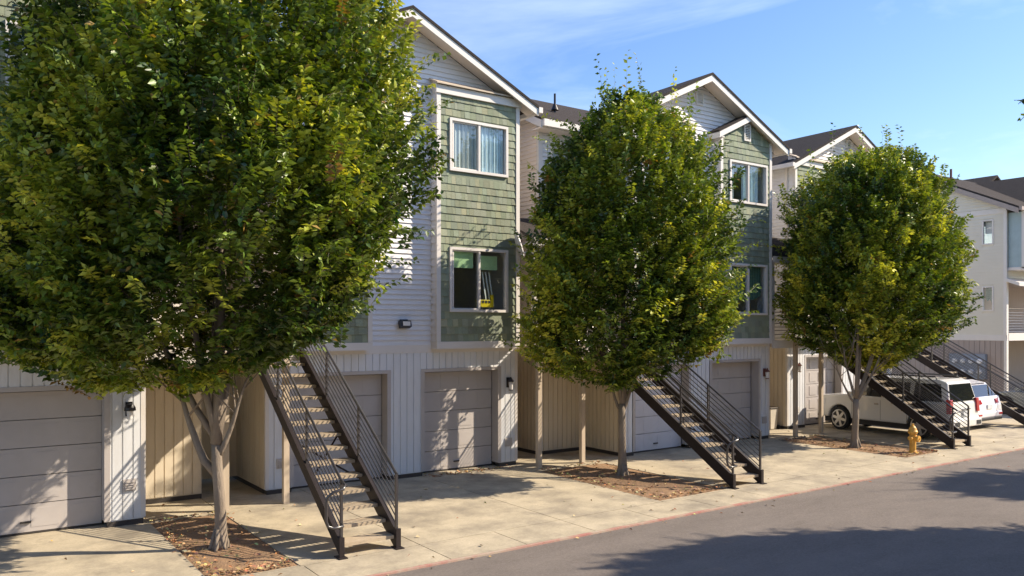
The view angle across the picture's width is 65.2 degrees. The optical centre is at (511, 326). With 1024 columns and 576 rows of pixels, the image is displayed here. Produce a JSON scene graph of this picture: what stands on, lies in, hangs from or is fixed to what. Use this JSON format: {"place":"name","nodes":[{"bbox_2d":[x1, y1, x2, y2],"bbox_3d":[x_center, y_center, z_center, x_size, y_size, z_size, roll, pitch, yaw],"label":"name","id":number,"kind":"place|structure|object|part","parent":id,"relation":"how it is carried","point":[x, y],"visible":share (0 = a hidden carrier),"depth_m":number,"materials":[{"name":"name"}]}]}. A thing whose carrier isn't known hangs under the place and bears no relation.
{"place":"outdoors","nodes":[
{"label":"outdoors","id":0,"kind":"place"},
{"bbox_2d":[254,306,404,559],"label":"metal staircase","id":1,"kind":"structure","parent":0,"point":[377,502],"depth_m":11.80,"materials":[{"name":"metal"}]},
{"bbox_2d":[0,414,1023,575],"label":"driveway","id":2,"kind":"structure","parent":0,"point":[525,505],"depth_m":13.52,"materials":[{"name":"concrete"}]},
{"bbox_2d":[0,0,145,536],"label":"townhouse","id":3,"kind":"structure","parent":2,"relation":"on","point":[69,459],"depth_m":12.05,"materials":[{"name":"beige wood"}]},
{"bbox_2d":[5,18,33,93],"bbox_3d":[-6.556,-3.755,11.645,1.390,1.090,0.190,0,0,-35],"label":"window","id":4,"kind":"structure","parent":3,"relation":"in","point":[6,77],"depth_m":11.19,"materials":[{"name":"white glass"}]},
{"bbox_2d":[0,389,101,536],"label":"garage door","id":5,"kind":"structure","parent":3,"relation":"in","point":[51,445],"depth_m":11.93,"materials":[{"name":"grey paint"}]},
{"bbox_2d":[146,33,201,504],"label":"stairwell block","id":6,"kind":"structure","parent":2,"relation":"on","point":[173,468],"depth_m":13.95,"materials":[{"name":"beige"}]},
{"bbox_2d":[152,253,192,349],"bbox_3d":[-5.926,-0.520,13.951,0.700,1.840,0.032,0,0,-35],"label":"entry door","id":7,"kind":"structure","parent":6,"relation":"in","point":[175,305],"depth_m":13.97,"materials":[{"name":"white metal"}]},
{"bbox_2d":[146,202,299,511],"bbox_3d":[-5.085,0.260,13.766,2.640,5.600,1.320,0,0,-35],"label":"entry porch","id":8,"kind":"object","parent":2,"relation":"on","point":[285,470],"visible":0.05,"depth_m":13.79,"materials":[{"name":"brown wood"}]},
{"bbox_2d":[231,5,542,494],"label":"townhouse","id":9,"kind":"structure","parent":2,"relation":"on","point":[426,360],"depth_m":16.47,"materials":[{"name":"green"}]},
{"bbox_2d":[291,374,381,488],"bbox_3d":[-3.430,2.005,15.592,1.910,2.090,0.085,0,0,-35],"label":"garage door","id":10,"kind":"structure","parent":9,"relation":"in","point":[367,389],"depth_m":15.71,"materials":[{"name":"grey paint"}]},
{"bbox_2d":[422,370,491,472],"bbox_3d":[-1.211,2.005,17.140,1.820,2.090,0.112,0,0,-35],"label":"garage door","id":11,"kind":"structure","parent":9,"relation":"in","point":[457,403],"depth_m":17.14,"materials":[{"name":"grey paint"}]},
{"bbox_2d":[449,247,508,312],"bbox_3d":[-0.732,-0.970,16.929,1.460,1.340,0.210,0,0,-35],"label":"window","id":12,"kind":"structure","parent":9,"relation":"in","point":[459,257],"depth_m":16.86,"materials":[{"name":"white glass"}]},
{"bbox_2d":[449,117,508,177],"bbox_3d":[-0.712,-3.755,16.900,1.460,1.090,0.140,0,0,-35],"label":"window","id":13,"kind":"structure","parent":9,"relation":"in","point":[475,148],"depth_m":16.89,"materials":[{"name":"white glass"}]},
{"bbox_2d":[476,295,493,308],"bbox_3d":[-0.584,-0.522,17.169,0.400,0.315,0.108,0,0,-35],"label":"toy bus","id":14,"kind":"object","parent":9,"relation":"in","point":[488,303],"visible":0.88,"depth_m":17.17,"materials":[{"name":"yellow plastic"}]},
{"bbox_2d":[515,235,529,256],"bbox_3d":[0.235,-1.763,17.268,0.470,0.557,0.434,0,0,-35],"label":"satellite dish","id":15,"kind":"object","parent":9,"relation":"attached to","point":[517,241],"visible":0.61,"depth_m":17.07,"materials":[{"name":"white metal"}]},
{"bbox_2d":[202,93,774,478],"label":"wing","id":16,"kind":"structure","parent":2,"relation":"on","point":[206,444],"depth_m":15.89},
{"bbox_2d":[518,99,594,453],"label":"stairwell block","id":17,"kind":"structure","parent":2,"relation":"on","point":[560,414],"depth_m":19.38,"materials":[{"name":"beige wood"}]},
{"bbox_2d":[551,146,575,172],"bbox_3d":[1.202,-3.715,19.504,0.750,1.250,0.190,0,0,-35],"label":"window","id":18,"kind":"structure","parent":17,"relation":"in","point":[554,155],"depth_m":19.49,"materials":[{"name":"grey glass"}]},
{"bbox_2d":[517,218,618,468],"bbox_3d":[1.145,0.260,18.491,2.670,5.600,1.460,0,0,-35],"label":"entry porch","id":19,"kind":"object","parent":2,"relation":"on","point":[525,224],"visible":0.07,"depth_m":17.55,"materials":[{"name":"brown wood"}]},
{"bbox_2d":[597,313,766,488],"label":"metal staircase","id":20,"kind":"structure","parent":2,"relation":"on","point":[724,443],"depth_m":16.19,"materials":[{"name":"metal"}]},
{"bbox_2d":[584,72,791,455],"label":"townhouse","id":21,"kind":"structure","parent":2,"relation":"on","point":[739,379],"depth_m":20.89,"materials":[{"name":"green"}]},
{"bbox_2d":[634,364,680,452],"bbox_3d":[3.514,2.005,19.739,1.840,2.090,0.112,0,0,-35],"label":"garage door","id":22,"kind":"structure","parent":21,"relation":"in","point":[652,433],"depth_m":19.69,"materials":[{"name":"white paint"}]},
{"bbox_2d":[712,362,750,440],"bbox_3d":[5.733,2.005,21.304,1.870,2.090,0.112,0,0,-35],"label":"garage door","id":23,"kind":"structure","parent":21,"relation":"in","point":[732,380],"depth_m":21.41,"materials":[{"name":"grey paint"}]},
{"bbox_2d":[729,263,767,314],"bbox_3d":[6.173,-0.970,21.053,1.520,1.340,0.190,0,0,-35],"label":"window","id":24,"kind":"structure","parent":21,"relation":"in","point":[753,277],"depth_m":21.32,"materials":[{"name":"white glass"}]},
{"bbox_2d":[729,159,767,206],"bbox_3d":[6.164,-3.755,21.065,1.520,1.090,0.220,0,0,-35],"label":"window","id":25,"kind":"structure","parent":21,"relation":"in","point":[749,180],"depth_m":21.22,"materials":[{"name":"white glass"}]},
{"bbox_2d":[770,406,779,428],"bbox_3d":[7.694,2.730,23.858,0.480,0.660,0.400,0,0,-35],"label":"waste bin","id":26,"kind":"object","parent":2,"relation":"on","point":[773,417],"visible":0.54,"depth_m":23.71,"materials":[{"name":"beige plastic"}]},
{"bbox_2d":[770,238,832,435],"bbox_3d":[8.149,0.260,22.893,3.090,5.600,0.780,0,0,-35],"label":"entry porch","id":27,"kind":"object","parent":2,"relation":"on","point":[780,343],"visible":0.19,"depth_m":22.28,"materials":[{"name":"brown wood"}]},
{"bbox_2d":[770,125,891,428],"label":"townhouse","id":28,"kind":"structure","parent":2,"relation":"on","point":[787,170],"depth_m":24.20,"materials":[{"name":"beige"}]},
{"bbox_2d":[805,357,833,424],"bbox_3d":[9.533,2.005,25.086,1.840,2.090,0.112,0,0,-35],"label":"garage door","id":29,"kind":"structure","parent":28,"relation":"in","point":[811,362],"depth_m":25.00,"materials":[{"name":"grey paint"}]},
{"bbox_2d":[814,434,937,451],"bbox_3d":[9.425,3.047,20.954,0.040,0.065,3.420,0,0,-35],"label":"bed edging","id":30,"kind":"object","parent":2,"relation":"on","point":[920,448],"visible":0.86,"depth_m":20.82,"materials":[{"name":"concrete"}]},
{"bbox_2d":[825,330,972,448],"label":"metal staircase","id":31,"kind":"structure","parent":2,"relation":"on","point":[949,427],"depth_m":21.01,"materials":[{"name":"metal"}]},
{"bbox_2d":[824,372,981,438],"bbox_3d":[11.108,2.205,23.200,1.920,1.710,4.104,0,0,-35],"label":"parked suv","id":32,"kind":"object","parent":2,"relation":"on","point":[876,408],"visible":0.62,"depth_m":22.35,"materials":[{"name":"white paint"}]},
{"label":"side window","id":33,"kind":"part","parent":32,"relation":"part of","materials":[{"name":"black glass"}]},
{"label":"side window","id":34,"kind":"part","parent":32,"relation":"part of","materials":[{"name":"black glass"}]},
{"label":"side window","id":35,"kind":"part","parent":32,"relation":"part of","materials":[{"name":"black glass"}]},
{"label":"rear window","id":36,"kind":"part","parent":32,"relation":"part of","materials":[{"name":"black glass"}]},
{"bbox_2d":[892,169,1023,391],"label":"apartment building","id":37,"kind":"structure","parent":2,"relation":"on","point":[995,271],"depth_m":31.95,"materials":[{"name":"beige paint"}]},
{"bbox_2d":[949,353,986,379],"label":"meter bank","id":38,"kind":"structure","parent":37,"relation":"attached to","point":[983,356],"depth_m":32.07,"materials":[{"name":"grey metal"}]},
{"bbox_2d":[982,286,993,310],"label":"window","id":39,"kind":"structure","parent":37,"relation":"in","point":[989,292],"depth_m":31.89,"materials":[{"name":"white glass"}]},
{"bbox_2d":[982,219,993,244],"bbox_3d":[18.964,-3.740,31.832,0.190,1.000,0.440,0,0,-35],"label":"window","id":40,"kind":"structure","parent":37,"relation":"in","point":[989,226],"depth_m":31.89,"materials":[{"name":"white glass"}]},
{"bbox_2d":[966,379,1002,420],"bbox_3d":[13.112,2.338,25.563,1.961,1.445,4.124,0,0,-35],"label":"parked crossover","id":41,"kind":"object","parent":2,"relation":"on","point":[990,405],"visible":0.09,"depth_m":24.06,"materials":[{"name":"white paint"}]},
{"bbox_2d":[971,384,994,396],"bbox_3d":[14.135,1.942,24.113,1.365,0.341,0.236,0,0,-35],"label":"rear window","id":42,"kind":"structure","parent":41,"relation":"in","point":[979,390],"depth_m":24.14,"materials":[{"name":"blue glass"}]},
{"bbox_2d":[999,386,1023,413],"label":"parked car","id":43,"kind":"object","parent":2,"relation":"on","point":[1022,387],"visible":0.16,"depth_m":27.58,"materials":[{"name":"silver metal"}]},
{"bbox_2d":[170,0,1023,179],"label":"sky","id":44,"kind":"structure","parent":0,"point":[950,73],"materials":[{"name":"blue"}]},
{"bbox_2d":[385,449,1023,575],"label":"road","id":45,"kind":"structure","parent":0,"point":[964,518],"depth_m":11.64,"materials":[{"name":"grey asphalt"}]},
{"bbox_2d":[900,334,1023,424],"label":"metal staircase","id":46,"kind":"structure","parent":0,"point":[1010,407],"depth_m":25.83,"materials":[{"name":"metal"}]},
{"bbox_2d":[965,175,1000,243],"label":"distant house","id":47,"kind":"structure","parent":0,"point":[987,238],"depth_m":46.71,"materials":[{"name":"white"}]},
{"bbox_2d":[1014,99,1023,120],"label":"street tree","id":48,"kind":"object","parent":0,"point":[1022,101],"visible":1,"depth_m":9.05,"materials":[{"name":"green plant"}]},
{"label":"driveway base","id":49,"kind":"structure","parent":0,"visible":0},
{"bbox_2d":[150,515,296,575],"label":"planting bed","id":50,"kind":"object","parent":49,"relation":"on","point":[247,551],"visible":0.84,"depth_m":10.98,"materials":[{"name":"soil"}]},
{"bbox_2d":[51,426,1022,575],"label":"fallen leaves","id":51,"kind":"object","parent":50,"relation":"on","point":[288,560],"visible":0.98,"depth_m":12.77,"materials":[{"name":"brown plant"}]},
{"bbox_2d":[0,0,456,551],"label":"street tree","id":52,"kind":"object","parent":49,"relation":"on","point":[98,98],"visible":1,"depth_m":9.19,"materials":[{"name":"green plant"}]},
{"bbox_2d":[498,50,765,475],"bbox_3d":[2.323,-1.237,15.822,5.235,8.674,3.543,0,0,1],"label":"street tree","id":53,"kind":"object","parent":49,"relation":"on","point":[584,198],"visible":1,"depth_m":15.11,"materials":[{"name":"green plant"}]},
{"bbox_2d":[542,464,723,500],"bbox_3d":[2.305,3.045,16.024,1.800,0.055,3.570,0,0,-35],"label":"planting bed","id":54,"kind":"object","parent":49,"relation":"on","point":[668,488],"visible":0.91,"depth_m":15.70,"materials":[{"name":"soil"}]},
{"bbox_2d":[786,437,934,457],"bbox_3d":[8.810,3.044,20.472,1.500,0.056,3.400,0,0,-35],"label":"planting bed","id":55,"kind":"object","parent":49,"relation":"on","point":[838,443],"visible":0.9,"depth_m":20.19,"materials":[{"name":"soil"}]},
{"bbox_2d":[907,424,920,453],"bbox_3d":[9.688,2.720,19.280,0.280,0.740,0.320,0,0,-35],"label":"fire hydrant","id":56,"kind":"object","parent":55,"relation":"on","point":[913,437],"visible":0.94,"depth_m":19.23,"materials":[{"name":"yellow metal"}]},
{"bbox_2d":[764,123,984,448],"bbox_3d":[9.482,-1.211,21.197,5.555,8.635,5.083,0,0,-35],"label":"street tree","id":57,"kind":"object","parent":49,"relation":"on","point":[868,279],"visible":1,"depth_m":19.96,"materials":[{"name":"green plant"}]},
{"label":"ground","id":58,"kind":"structure","parent":0,"visible":0},
{"bbox_2d":[368,448,1023,575],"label":"red kerb","id":59,"kind":"structure","parent":58,"relation":"on","point":[555,540],"depth_m":12.49,"materials":[{"name":"paint"}]}
]}

